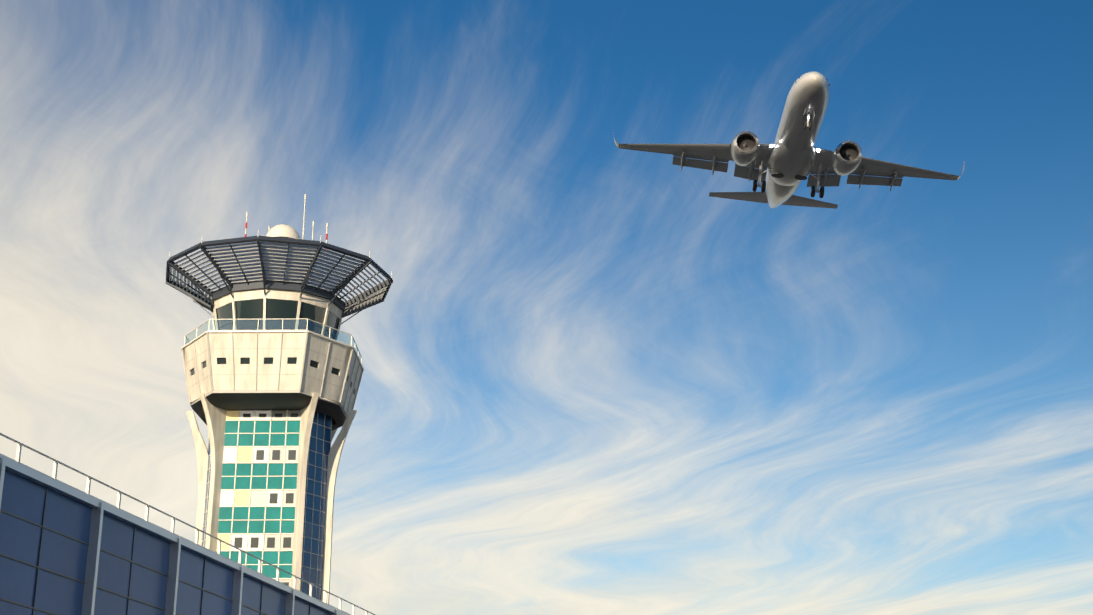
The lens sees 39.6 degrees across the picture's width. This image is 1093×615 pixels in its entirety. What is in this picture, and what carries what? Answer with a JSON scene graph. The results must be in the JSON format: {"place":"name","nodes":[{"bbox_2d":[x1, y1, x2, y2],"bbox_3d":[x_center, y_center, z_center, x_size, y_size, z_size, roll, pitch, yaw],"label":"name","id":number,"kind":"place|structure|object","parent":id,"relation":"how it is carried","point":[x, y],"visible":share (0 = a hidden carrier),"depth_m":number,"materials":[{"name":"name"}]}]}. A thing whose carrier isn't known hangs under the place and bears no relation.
{"place":"outdoors","nodes":[
{"label":"outdoors","id":0,"kind":"place"},
{"bbox_2d":[0,433,374,614],"bbox_3d":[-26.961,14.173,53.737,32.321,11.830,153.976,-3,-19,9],"label":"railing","id":1,"kind":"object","parent":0,"point":[66,549],"depth_m":44.18,"materials":[{"name":"grey metal"}]},
{"bbox_2d":[0,0,1092,614],"label":"sky","id":2,"kind":"structure","parent":0,"point":[595,381],"materials":[{"name":"blue"}]},
{"bbox_2d":[613,72,964,208],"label":"airliner","id":3,"kind":"object","parent":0,"point":[792,157],"visible":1,"depth_m":149.64,"materials":[{"name":"silver metal"}]},
{"label":"ground","id":4,"kind":"structure","parent":0,"visible":0},
{"bbox_2d":[186,393,356,603],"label":"tower shaft","id":5,"kind":"object","parent":4,"relation":"on","point":[266,484],"visible":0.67,"depth_m":134.15,"materials":[{"name":"beige concrete"}]},
{"bbox_2d":[181,318,363,430],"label":"tower upper section","id":6,"kind":"object","parent":5,"relation":"on","point":[246,369],"visible":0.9,"depth_m":133.49,"materials":[{"name":"beige concrete"}]},
{"bbox_2d":[212,194,341,339],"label":"control cab","id":7,"kind":"object","parent":6,"relation":"on","point":[283,305],"visible":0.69,"depth_m":137.66,"materials":[{"name":"black glass"}]},
{"bbox_2d":[165,229,392,323],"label":"sunshade canopy","id":8,"kind":"object","parent":7,"relation":"attached to","point":[280,261],"visible":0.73,"depth_m":137.31,"materials":[{"name":"grey metal"}]}
]}

